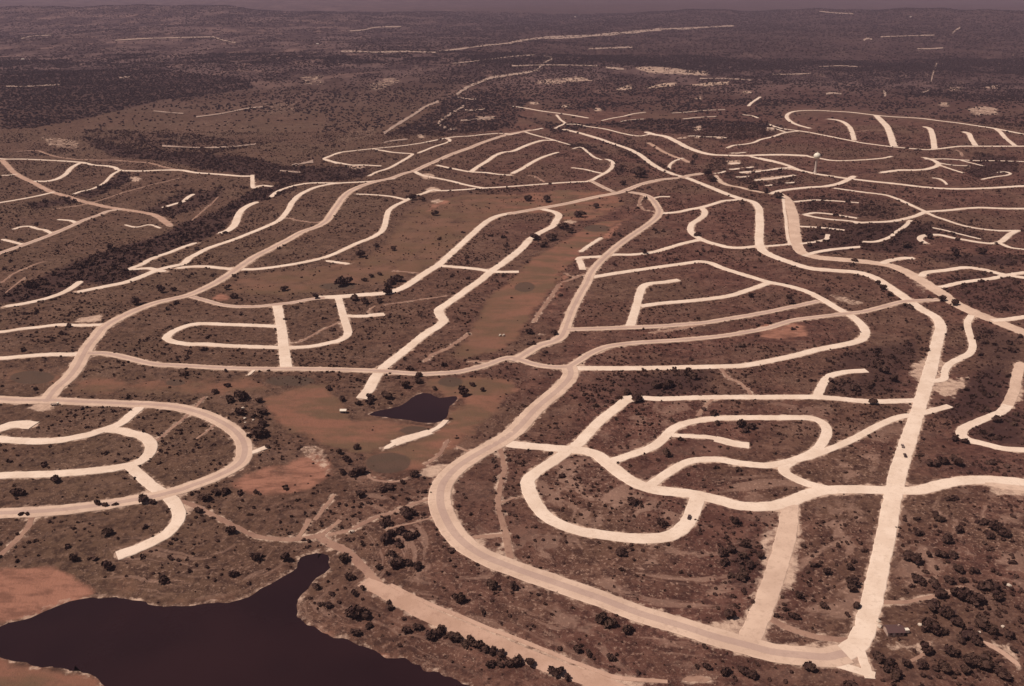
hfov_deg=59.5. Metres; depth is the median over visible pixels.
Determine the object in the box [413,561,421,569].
tree
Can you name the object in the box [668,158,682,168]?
caliche road
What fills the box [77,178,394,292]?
caliche road
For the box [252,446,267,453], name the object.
caliche road
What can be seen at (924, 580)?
tree
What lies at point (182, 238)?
woodland
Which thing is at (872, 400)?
tree
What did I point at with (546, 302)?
dirt track
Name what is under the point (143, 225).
caliche road
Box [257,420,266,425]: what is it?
tree
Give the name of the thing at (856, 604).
tree
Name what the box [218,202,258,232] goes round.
caliche road
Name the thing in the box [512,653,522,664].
tree
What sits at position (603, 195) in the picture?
asphalt road
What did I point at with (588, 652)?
tree
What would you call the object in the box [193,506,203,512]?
tree
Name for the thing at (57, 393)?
road shoulder
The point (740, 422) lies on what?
tree
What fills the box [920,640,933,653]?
tree
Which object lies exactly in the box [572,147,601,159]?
caliche road
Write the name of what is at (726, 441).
caliche road
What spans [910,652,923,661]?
dirt track
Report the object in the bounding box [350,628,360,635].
tree
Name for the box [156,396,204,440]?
dirt track
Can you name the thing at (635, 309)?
caliche road
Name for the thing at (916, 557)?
tree
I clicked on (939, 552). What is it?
tree
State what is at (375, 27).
dirt clearing
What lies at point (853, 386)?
tree
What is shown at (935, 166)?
caliche road
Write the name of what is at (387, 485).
tree
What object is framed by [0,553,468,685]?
lake water
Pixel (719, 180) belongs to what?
dirt road
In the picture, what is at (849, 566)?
tree
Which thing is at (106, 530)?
tree
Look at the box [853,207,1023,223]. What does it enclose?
caliche road
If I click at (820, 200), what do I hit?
caliche road
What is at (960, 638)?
tree
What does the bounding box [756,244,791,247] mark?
caliche road
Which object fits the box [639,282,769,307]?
caliche road
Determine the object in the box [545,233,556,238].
tree
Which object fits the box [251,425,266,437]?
tree
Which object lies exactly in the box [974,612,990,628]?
tree
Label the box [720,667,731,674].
tree
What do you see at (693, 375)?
tree
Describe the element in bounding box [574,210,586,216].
tree
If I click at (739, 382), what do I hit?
dirt track
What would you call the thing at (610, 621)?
tree
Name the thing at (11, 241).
caliche road
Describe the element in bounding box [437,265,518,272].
caliche road
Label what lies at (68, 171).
caliche road
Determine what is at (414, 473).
tree
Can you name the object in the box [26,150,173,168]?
dirt track
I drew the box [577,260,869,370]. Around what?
caliche road
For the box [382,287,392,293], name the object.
tree
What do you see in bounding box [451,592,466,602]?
tree
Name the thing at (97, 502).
tree
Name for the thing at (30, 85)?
dirt clearing
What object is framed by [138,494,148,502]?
tree
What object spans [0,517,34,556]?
dirt track
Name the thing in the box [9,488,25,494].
tree
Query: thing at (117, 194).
dirt track
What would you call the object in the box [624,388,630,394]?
tree
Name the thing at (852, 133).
caliche road
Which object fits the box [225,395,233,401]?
tree
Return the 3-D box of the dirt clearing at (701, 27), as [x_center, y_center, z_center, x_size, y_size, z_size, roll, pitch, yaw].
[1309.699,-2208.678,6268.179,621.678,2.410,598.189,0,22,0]
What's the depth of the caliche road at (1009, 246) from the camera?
1151.69 m
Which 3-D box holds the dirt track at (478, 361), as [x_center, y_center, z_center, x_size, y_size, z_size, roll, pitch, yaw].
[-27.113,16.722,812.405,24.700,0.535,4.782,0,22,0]
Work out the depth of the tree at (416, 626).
479.66 m
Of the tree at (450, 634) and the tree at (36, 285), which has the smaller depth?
the tree at (450, 634)
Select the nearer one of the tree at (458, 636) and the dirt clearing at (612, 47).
the tree at (458, 636)
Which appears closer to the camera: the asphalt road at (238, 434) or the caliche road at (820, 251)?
the asphalt road at (238, 434)
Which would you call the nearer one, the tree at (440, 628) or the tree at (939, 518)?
the tree at (440, 628)
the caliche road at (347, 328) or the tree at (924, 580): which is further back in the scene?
the caliche road at (347, 328)
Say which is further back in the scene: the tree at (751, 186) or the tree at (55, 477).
the tree at (751, 186)
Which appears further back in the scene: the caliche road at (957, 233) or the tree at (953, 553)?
the caliche road at (957, 233)
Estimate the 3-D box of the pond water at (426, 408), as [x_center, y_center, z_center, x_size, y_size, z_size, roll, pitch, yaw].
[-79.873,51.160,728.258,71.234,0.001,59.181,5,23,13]
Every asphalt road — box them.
[0,209,118,252]
[0,398,247,514]
[43,130,528,401]
[87,352,572,374]
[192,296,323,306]
[436,365,846,659]
[507,173,702,213]
[511,192,660,361]
[566,299,938,367]
[566,300,818,329]
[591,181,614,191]
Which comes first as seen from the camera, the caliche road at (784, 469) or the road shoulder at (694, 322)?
the caliche road at (784, 469)
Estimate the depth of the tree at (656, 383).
757.80 m
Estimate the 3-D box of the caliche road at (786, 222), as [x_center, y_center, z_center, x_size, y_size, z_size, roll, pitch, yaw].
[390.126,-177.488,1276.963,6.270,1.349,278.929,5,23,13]
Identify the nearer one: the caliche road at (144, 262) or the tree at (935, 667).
the tree at (935, 667)
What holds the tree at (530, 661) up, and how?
on the ground
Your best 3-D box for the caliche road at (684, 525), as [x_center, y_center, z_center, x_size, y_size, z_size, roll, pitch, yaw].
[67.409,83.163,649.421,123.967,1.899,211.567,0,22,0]
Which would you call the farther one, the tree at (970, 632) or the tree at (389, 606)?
the tree at (389, 606)
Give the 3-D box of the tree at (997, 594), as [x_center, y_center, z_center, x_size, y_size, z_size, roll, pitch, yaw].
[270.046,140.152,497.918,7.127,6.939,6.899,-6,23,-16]
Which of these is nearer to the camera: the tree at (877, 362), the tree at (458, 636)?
the tree at (458, 636)
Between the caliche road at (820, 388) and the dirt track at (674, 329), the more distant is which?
the dirt track at (674, 329)
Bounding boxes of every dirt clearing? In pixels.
[6,84,59,86]
[119,36,212,39]
[162,143,255,147]
[196,106,262,116]
[292,160,312,165]
[341,50,434,52]
[350,26,400,30]
[384,101,438,133]
[438,105,463,129]
[439,42,511,50]
[456,75,501,94]
[458,54,534,62]
[461,116,494,120]
[502,69,537,76]
[512,35,570,42]
[512,64,596,65]
[544,28,660,38]
[589,46,631,48]
[606,66,623,69]
[661,25,733,29]
[700,78,749,80]
[820,11,852,13]
[881,35,932,36]
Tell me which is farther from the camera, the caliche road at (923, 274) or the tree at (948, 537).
the caliche road at (923, 274)
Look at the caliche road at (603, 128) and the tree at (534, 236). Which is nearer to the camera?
the tree at (534, 236)
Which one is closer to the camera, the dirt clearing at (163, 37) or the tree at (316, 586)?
the tree at (316, 586)
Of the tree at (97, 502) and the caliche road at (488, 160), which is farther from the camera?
the caliche road at (488, 160)
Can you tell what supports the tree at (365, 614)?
on the ground
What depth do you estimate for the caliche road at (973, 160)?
1691.64 m
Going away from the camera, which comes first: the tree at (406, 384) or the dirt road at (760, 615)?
the dirt road at (760, 615)
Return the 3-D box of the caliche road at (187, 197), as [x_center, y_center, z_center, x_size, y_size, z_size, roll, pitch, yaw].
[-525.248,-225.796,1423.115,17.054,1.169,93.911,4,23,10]
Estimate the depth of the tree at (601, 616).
480.06 m
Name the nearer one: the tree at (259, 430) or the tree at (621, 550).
the tree at (621, 550)
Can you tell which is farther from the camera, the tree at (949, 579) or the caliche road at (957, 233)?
the caliche road at (957, 233)
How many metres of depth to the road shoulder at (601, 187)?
1475.53 m
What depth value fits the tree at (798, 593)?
500.62 m
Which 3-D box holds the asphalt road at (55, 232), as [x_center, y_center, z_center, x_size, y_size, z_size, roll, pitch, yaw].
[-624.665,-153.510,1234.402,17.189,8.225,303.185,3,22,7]
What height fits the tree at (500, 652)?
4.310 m
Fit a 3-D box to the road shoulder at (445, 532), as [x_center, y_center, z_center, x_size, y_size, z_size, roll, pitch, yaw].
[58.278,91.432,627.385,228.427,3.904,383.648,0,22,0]
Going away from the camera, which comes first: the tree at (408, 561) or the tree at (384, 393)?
the tree at (408, 561)
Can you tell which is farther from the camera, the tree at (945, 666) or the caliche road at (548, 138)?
the caliche road at (548, 138)
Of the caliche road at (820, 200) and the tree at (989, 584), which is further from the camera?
the caliche road at (820, 200)
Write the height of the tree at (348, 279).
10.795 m
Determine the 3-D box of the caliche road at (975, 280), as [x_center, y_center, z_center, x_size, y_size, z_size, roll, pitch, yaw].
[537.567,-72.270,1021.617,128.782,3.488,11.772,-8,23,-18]
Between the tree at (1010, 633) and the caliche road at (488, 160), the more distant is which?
the caliche road at (488, 160)
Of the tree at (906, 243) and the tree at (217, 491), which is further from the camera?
the tree at (906, 243)
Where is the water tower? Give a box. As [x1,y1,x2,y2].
[813,152,820,173]
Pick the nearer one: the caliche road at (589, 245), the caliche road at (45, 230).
the caliche road at (589, 245)
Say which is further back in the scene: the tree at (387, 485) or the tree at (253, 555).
the tree at (387, 485)
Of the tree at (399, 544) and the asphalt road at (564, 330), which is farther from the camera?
the asphalt road at (564, 330)
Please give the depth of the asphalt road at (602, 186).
1475.27 m
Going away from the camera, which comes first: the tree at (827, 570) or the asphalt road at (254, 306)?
the tree at (827, 570)
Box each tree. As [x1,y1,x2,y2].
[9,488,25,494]
[23,281,33,287]
[33,282,40,287]
[50,474,58,481]
[69,553,77,560]
[74,263,82,267]
[94,499,100,504]
[99,252,107,257]
[101,527,113,534]
[101,560,111,568]
[130,296,139,303]
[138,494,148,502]
[148,499,155,503]
[156,285,165,291]
[158,574,167,583]
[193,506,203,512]
[199,493,210,500]
[211,488,220,494]
[221,487,229,495]
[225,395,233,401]
[225,526,235,532]
[228,570,239,575]
[229,293,238,297]
[234,389,247,399]
[234,407,243,413]
[249,552,260,559]
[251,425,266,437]
[256,408,267,413]
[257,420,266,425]
[280,552,289,559]
[312,583,321,589]
[325,601,332,607]
[334,276,345,285]
[338,552,349,561]
[342,455,351,461]
[344,572,356,579]
[345,276,352,284]
[346,603,369,616]
[348,469,355,475]
[350,294,358,300]
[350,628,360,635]
[351,589,357,595]
[353,465,366,473]
[355,249,364,256]
[356,490,364,495]
[361,298,368,302]
[361,609,369,617]
[365,399,372,403]
[365,622,372,627]
[366,393,374,398]
[375,563,382,568]
[380,532,392,542]
[381,390,391,397]
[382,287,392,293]
[382,516,392,525]
[384,482,393,488]
[386,278,394,282]
[386,603,393,609]
[387,529,394,533]
[387,555,404,567]
[388,549,395,556]
[390,274,403,280]
[394,541,403,547]
[395,525,404,533]
[399,506,410,517]
[401,380,409,387]
[401,530,413,539]
[402,626,410,632]
[404,558,412,565]
[408,194,416,198]
[410,469,418,475]
[410,508,416,514]
[412,623,423,629]
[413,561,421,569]
[424,628,442,638]
[435,624,444,633]
[447,631,454,638]
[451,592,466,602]
[451,632,462,641]
[458,385,468,395]
[460,639,467,648]
[467,634,475,644]
[471,640,483,647]
[481,643,489,651]
[485,660,495,666]
[486,579,497,588]
[489,645,496,654]
[496,648,504,656]
[496,659,503,666]
[505,659,512,666]
[509,581,516,589]
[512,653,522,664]
[523,195,531,199]
[525,328,532,332]
[525,658,534,664]
[530,233,539,238]
[543,195,550,201]
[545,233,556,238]
[547,665,555,674]
[551,666,563,675]
[557,222,569,228]
[564,673,570,680]
[573,644,580,652]
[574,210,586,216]
[586,648,591,656]
[594,611,606,622]
[603,617,617,626]
[606,653,617,660]
[615,546,626,554]
[622,624,633,632]
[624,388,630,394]
[627,497,636,504]
[630,166,645,176]
[631,392,642,400]
[651,380,660,386]
[655,517,669,525]
[660,378,674,388]
[662,448,671,455]
[684,367,693,374]
[688,372,697,378]
[702,663,711,668]
[703,168,711,174]
[707,174,717,180]
[709,409,716,414]
[717,546,727,555]
[719,557,728,565]
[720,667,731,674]
[724,609,735,617]
[727,544,736,551]
[729,516,740,522]
[735,571,748,580]
[736,419,746,425]
[736,665,748,676]
[737,551,747,558]
[741,539,750,546]
[746,423,756,427]
[746,559,754,567]
[746,669,757,679]
[748,184,758,189]
[755,551,764,557]
[773,192,783,197]
[788,612,800,618]
[795,590,803,597]
[802,661,816,670]
[819,601,829,608]
[823,567,831,573]
[829,383,836,388]
[843,680,858,685]
[845,575,860,585]
[846,563,853,569]
[847,583,857,590]
[848,383,860,389]
[852,601,860,607]
[868,398,878,403]
[872,358,884,366]
[872,650,885,662]
[877,364,889,372]
[882,665,891,672]
[883,656,895,665]
[889,374,898,379]
[890,668,902,680]
[900,241,911,246]
[901,549,913,559]
[902,658,911,666]
[908,551,921,563]
[911,573,922,582]
[914,529,922,534]
[916,658,927,667]
[917,575,926,584]
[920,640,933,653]
[921,617,940,630]
[925,232,932,238]
[925,459,932,465]
[926,598,940,610]
[928,578,939,588]
[931,626,947,634]
[932,664,938,670]
[933,459,939,466]
[933,587,948,597]
[934,516,944,521]
[935,549,949,556]
[936,456,949,463]
[936,605,956,617]
[938,295,946,300]
[938,658,951,672]
[941,644,961,656]
[942,532,954,542]
[943,575,955,583]
[948,549,958,557]
[950,616,964,626]
[951,247,959,255]
[951,299,958,303]
[951,435,958,439]
[951,457,963,464]
[952,586,975,598]
[953,563,963,572]
[955,524,963,531]
[956,633,965,643]
[958,576,968,581]
[959,438,969,442]
[959,627,981,639]
[960,664,971,673]
[961,652,978,665]
[964,592,985,604]
[969,566,979,572]
[970,637,984,645]
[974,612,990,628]
[975,579,1002,590]
[976,247,987,253]
[977,650,994,669]
[978,518,989,523]
[985,531,994,537]
[986,520,1003,529]
[986,622,1000,634]
[988,458,995,464]
[990,588,1003,599]
[991,415,1002,421]
[992,661,1011,679]
[996,527,1011,536]
[1004,631,1015,636]
[1010,645,1017,651]
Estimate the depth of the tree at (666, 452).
649.76 m
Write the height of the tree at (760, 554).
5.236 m
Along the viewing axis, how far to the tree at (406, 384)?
755.65 m
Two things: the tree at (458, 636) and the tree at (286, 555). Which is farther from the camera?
the tree at (286, 555)
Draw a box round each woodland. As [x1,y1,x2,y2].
[0,4,1023,132]
[0,112,1023,685]
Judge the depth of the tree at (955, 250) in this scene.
1105.57 m
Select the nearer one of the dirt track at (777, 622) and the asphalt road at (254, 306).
the dirt track at (777, 622)
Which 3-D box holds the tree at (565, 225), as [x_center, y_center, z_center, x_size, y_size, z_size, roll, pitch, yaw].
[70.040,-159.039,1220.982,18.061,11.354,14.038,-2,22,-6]
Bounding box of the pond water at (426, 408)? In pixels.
[369,393,456,422]
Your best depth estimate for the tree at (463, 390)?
741.87 m
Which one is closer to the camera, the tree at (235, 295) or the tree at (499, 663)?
the tree at (499, 663)
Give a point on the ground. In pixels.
(50, 576)
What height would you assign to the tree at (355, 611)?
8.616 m
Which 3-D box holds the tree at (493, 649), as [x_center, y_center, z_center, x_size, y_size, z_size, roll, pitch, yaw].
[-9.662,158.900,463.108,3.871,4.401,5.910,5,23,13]
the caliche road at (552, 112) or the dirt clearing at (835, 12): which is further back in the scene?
the dirt clearing at (835, 12)
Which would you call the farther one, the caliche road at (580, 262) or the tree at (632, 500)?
the caliche road at (580, 262)
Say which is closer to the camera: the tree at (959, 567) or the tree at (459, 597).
the tree at (459, 597)
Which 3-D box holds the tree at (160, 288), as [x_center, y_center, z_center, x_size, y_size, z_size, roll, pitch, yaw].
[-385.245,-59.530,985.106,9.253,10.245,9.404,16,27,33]
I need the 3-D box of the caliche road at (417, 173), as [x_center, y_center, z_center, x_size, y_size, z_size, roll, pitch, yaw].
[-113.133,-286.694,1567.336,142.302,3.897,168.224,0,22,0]
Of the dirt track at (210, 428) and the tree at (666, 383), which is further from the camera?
the tree at (666, 383)
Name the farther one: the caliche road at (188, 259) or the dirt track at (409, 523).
the caliche road at (188, 259)
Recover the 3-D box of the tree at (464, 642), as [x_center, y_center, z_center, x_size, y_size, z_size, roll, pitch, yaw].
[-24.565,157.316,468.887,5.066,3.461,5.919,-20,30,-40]
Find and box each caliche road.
[0,158,250,176]
[0,192,53,202]
[0,323,102,332]
[0,352,76,359]
[0,407,143,444]
[0,420,37,431]
[0,427,157,478]
[1,239,22,244]
[4,281,82,306]
[13,226,51,233]
[33,162,81,181]
[73,171,118,193]
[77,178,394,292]
[116,463,185,559]
[125,224,160,227]
[128,243,195,271]
[162,194,194,207]
[162,295,351,348]
[162,322,277,337]
[177,159,614,269]
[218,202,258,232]
[250,175,271,187]
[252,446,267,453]
[269,182,340,196]
[272,305,292,366]
[319,213,508,298]
[323,133,507,163]
[325,159,381,165]
[326,260,349,263]
[344,313,384,317]
[356,209,561,398]
[357,194,406,199]
[368,148,413,175]
[384,442,394,448]
[391,430,432,445]
[414,171,484,188]
[418,138,451,152]
[422,420,448,434]
[436,165,510,175]
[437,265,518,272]
[470,140,554,171]
[506,441,1023,510]
[511,152,559,173]
[513,106,587,117]
[520,398,704,543]
[526,132,570,144]
[555,124,649,135]
[562,129,946,659]
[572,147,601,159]
[572,167,604,173]
[575,238,702,269]
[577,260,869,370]
[579,237,602,251]
[601,112,644,120]
[609,415,831,487]
[622,395,917,403]
[625,279,680,325]
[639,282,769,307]
[645,132,803,155]
[663,198,741,213]
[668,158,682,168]
[672,433,715,439]
[687,207,762,248]
[714,436,748,447]
[726,131,797,147]
[749,156,795,167]
[755,167,790,171]
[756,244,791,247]
[759,158,1023,189]
[769,175,795,178]
[769,176,855,193]
[770,124,1023,149]
[778,458,835,491]
[782,197,790,243]
[785,110,1022,133]
[785,404,951,462]
[793,199,858,202]
[800,226,843,230]
[800,234,829,243]
[802,246,860,256]
[803,212,856,218]
[804,155,892,160]
[804,215,858,221]
[813,369,868,397]
[830,119,855,139]
[834,188,1020,230]
[837,664,875,677]
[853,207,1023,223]
[854,641,875,678]
[863,220,912,242]
[873,115,896,145]
[880,257,914,263]
[881,157,940,172]
[917,230,1019,243]
[918,266,1023,278]
[921,314,976,382]
[924,126,936,148]
[933,158,1023,161]
[933,227,980,238]
[938,271,1023,287]
[955,404,1023,451]
[963,132,977,145]
[982,171,1011,179]
[990,315,1023,321]
[993,128,1016,145]
[998,242,1023,249]
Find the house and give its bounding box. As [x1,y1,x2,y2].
[883,624,905,635]
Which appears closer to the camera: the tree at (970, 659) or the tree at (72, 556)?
the tree at (970, 659)
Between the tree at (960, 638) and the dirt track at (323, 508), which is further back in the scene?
the dirt track at (323, 508)
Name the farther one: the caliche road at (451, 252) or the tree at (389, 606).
the caliche road at (451, 252)
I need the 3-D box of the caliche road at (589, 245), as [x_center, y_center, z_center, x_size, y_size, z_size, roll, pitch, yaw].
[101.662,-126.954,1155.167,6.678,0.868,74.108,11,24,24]
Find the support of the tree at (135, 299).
on the ground
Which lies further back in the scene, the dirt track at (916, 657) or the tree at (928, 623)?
the tree at (928, 623)
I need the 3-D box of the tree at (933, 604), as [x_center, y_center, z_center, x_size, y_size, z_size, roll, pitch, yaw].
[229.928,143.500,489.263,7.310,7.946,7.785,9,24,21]
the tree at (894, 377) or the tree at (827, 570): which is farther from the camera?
the tree at (894, 377)
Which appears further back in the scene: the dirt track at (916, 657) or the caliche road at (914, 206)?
the caliche road at (914, 206)
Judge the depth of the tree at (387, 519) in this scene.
566.69 m
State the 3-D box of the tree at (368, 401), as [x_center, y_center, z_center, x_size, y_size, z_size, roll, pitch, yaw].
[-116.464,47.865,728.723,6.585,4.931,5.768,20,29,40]
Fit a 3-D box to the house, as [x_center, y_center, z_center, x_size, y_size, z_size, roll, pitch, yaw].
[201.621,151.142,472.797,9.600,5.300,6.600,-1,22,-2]
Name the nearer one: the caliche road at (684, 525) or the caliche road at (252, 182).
the caliche road at (684, 525)
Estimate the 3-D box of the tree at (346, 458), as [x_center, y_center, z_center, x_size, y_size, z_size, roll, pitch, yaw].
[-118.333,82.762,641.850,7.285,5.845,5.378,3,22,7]
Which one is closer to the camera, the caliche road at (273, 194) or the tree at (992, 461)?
the tree at (992, 461)
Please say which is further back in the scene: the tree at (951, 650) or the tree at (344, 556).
the tree at (344, 556)
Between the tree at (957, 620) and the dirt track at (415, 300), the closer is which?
the tree at (957, 620)
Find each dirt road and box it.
[0,160,172,225]
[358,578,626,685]
[648,143,689,161]
[713,175,760,191]
[739,505,798,639]
[780,192,1023,334]
[983,641,1020,666]
[985,482,1023,490]
[1001,362,1023,408]
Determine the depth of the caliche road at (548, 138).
2027.72 m
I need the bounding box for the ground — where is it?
[0,0,1023,685]
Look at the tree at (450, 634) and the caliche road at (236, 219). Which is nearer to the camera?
the tree at (450, 634)
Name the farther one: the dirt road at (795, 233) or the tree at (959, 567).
the dirt road at (795, 233)
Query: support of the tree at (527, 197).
on the ground
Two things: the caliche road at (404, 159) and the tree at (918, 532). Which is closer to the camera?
the tree at (918, 532)
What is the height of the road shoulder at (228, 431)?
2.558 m
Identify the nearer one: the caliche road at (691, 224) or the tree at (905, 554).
the tree at (905, 554)
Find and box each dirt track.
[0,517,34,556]
[1,261,44,282]
[5,277,25,292]
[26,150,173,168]
[57,178,177,208]
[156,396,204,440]
[181,500,324,541]
[192,197,217,219]
[196,425,215,438]
[294,518,311,540]
[297,322,340,342]
[313,494,334,520]
[316,519,341,539]
[316,532,381,581]
[328,499,427,536]
[367,474,407,482]
[384,295,447,304]
[385,517,431,529]
[424,333,468,361]
[424,439,448,464]
[468,360,488,361]
[472,534,509,538]
[495,448,513,558]
[496,496,517,503]
[533,284,560,321]
[561,273,583,282]
[638,196,654,212]
[650,325,701,332]
[683,676,709,682]
[696,399,713,416]
[720,368,751,394]
[770,617,847,641]
[853,586,963,603]
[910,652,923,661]
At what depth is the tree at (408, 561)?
526.99 m
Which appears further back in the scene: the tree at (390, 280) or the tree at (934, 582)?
the tree at (390, 280)
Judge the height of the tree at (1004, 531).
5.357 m
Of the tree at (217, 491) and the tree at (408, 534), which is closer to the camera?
the tree at (408, 534)
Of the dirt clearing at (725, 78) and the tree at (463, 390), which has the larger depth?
the dirt clearing at (725, 78)
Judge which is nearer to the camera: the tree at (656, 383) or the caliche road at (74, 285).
the tree at (656, 383)
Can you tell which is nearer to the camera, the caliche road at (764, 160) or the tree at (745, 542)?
the tree at (745, 542)
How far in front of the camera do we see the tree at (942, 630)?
470.48 m
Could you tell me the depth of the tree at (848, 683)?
434.48 m
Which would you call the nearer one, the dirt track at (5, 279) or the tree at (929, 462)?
the tree at (929, 462)
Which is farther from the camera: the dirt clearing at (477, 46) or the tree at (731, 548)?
the dirt clearing at (477, 46)
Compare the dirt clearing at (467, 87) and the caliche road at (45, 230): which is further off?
the dirt clearing at (467, 87)
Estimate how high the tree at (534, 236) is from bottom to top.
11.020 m
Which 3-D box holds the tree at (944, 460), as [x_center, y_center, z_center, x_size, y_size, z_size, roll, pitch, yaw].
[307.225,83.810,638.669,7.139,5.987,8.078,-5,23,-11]
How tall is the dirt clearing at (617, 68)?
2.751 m
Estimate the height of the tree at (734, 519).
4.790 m
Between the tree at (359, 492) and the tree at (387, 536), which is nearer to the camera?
the tree at (387, 536)
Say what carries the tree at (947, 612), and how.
on the ground
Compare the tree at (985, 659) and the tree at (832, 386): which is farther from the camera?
the tree at (832, 386)
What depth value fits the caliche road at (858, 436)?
683.89 m
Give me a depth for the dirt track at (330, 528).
568.29 m
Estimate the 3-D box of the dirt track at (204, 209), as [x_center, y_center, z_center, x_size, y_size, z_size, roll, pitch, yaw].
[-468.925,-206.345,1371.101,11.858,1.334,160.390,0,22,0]
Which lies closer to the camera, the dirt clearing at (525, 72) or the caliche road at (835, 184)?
the caliche road at (835, 184)
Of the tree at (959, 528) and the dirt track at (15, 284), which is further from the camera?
the dirt track at (15, 284)
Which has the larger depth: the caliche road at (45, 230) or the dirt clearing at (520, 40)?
the dirt clearing at (520, 40)
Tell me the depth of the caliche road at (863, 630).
627.97 m
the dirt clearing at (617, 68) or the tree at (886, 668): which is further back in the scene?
the dirt clearing at (617, 68)
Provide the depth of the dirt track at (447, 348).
839.08 m
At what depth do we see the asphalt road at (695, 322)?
898.76 m
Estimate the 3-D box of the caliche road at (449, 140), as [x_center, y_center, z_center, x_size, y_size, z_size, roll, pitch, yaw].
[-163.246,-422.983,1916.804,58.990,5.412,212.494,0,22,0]
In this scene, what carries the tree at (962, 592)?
on the ground
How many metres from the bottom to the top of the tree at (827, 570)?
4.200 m
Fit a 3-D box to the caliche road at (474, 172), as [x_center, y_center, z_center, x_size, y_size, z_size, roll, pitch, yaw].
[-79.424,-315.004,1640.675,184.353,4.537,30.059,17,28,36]
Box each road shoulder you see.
[0,396,252,517]
[42,130,531,397]
[428,366,853,666]
[509,191,662,362]
[567,298,940,366]
[568,300,820,330]
[590,181,613,191]
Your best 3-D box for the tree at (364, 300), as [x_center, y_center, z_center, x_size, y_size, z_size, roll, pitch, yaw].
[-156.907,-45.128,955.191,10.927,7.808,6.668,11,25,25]
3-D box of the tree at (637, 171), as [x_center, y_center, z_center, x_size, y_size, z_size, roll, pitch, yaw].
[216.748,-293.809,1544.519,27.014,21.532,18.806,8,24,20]
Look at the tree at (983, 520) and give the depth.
565.43 m
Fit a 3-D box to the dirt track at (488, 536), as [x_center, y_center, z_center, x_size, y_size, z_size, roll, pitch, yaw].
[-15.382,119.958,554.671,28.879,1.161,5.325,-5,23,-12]
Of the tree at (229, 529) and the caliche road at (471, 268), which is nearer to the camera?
the tree at (229, 529)
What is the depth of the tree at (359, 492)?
595.88 m
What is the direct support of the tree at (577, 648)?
on the ground
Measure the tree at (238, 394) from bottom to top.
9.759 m
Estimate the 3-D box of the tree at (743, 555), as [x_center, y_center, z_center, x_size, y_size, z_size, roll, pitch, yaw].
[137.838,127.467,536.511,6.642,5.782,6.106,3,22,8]
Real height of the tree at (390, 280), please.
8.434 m
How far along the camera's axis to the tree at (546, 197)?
1378.49 m
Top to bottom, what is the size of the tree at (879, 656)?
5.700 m
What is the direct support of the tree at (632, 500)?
on the ground
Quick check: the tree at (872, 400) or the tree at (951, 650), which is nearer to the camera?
the tree at (951, 650)
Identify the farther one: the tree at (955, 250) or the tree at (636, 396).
the tree at (955, 250)
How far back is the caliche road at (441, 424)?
690.55 m
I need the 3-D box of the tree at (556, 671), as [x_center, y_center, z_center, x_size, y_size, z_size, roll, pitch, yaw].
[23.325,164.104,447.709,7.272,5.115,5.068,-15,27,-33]
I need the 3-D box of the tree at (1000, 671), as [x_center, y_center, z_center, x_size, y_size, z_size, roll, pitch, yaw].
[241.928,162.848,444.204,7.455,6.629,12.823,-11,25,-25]
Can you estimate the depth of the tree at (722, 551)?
538.74 m
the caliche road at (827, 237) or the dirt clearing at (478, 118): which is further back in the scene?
the dirt clearing at (478, 118)
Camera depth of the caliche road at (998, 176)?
1550.80 m
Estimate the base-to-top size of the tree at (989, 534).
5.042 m
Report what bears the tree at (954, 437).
on the ground
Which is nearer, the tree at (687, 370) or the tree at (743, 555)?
the tree at (743, 555)
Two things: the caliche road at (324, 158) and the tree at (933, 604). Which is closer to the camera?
the tree at (933, 604)
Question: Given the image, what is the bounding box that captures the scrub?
[0,123,1023,685]
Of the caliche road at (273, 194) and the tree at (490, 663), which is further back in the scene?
the caliche road at (273, 194)
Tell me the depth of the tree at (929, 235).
1181.62 m
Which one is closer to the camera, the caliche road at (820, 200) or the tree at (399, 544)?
the tree at (399, 544)
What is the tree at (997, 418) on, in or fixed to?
on the ground
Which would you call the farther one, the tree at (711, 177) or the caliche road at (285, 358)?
the tree at (711, 177)
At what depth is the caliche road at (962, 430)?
688.75 m
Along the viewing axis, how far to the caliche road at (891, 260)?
1098.46 m
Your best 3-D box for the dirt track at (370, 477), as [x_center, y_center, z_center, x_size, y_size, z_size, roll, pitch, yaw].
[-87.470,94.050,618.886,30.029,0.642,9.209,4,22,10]
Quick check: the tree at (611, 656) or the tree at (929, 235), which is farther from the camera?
the tree at (929, 235)
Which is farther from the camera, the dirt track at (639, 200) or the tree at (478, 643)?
the dirt track at (639, 200)
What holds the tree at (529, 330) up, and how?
on the ground
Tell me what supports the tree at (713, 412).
on the ground
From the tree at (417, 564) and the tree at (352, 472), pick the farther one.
the tree at (352, 472)
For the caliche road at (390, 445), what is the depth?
663.21 m
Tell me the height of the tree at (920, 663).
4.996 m
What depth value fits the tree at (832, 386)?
752.08 m
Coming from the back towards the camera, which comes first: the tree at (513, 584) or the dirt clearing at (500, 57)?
the dirt clearing at (500, 57)
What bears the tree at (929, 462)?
on the ground
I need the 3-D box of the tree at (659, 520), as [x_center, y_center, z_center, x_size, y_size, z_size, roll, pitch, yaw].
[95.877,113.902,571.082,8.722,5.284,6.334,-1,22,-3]

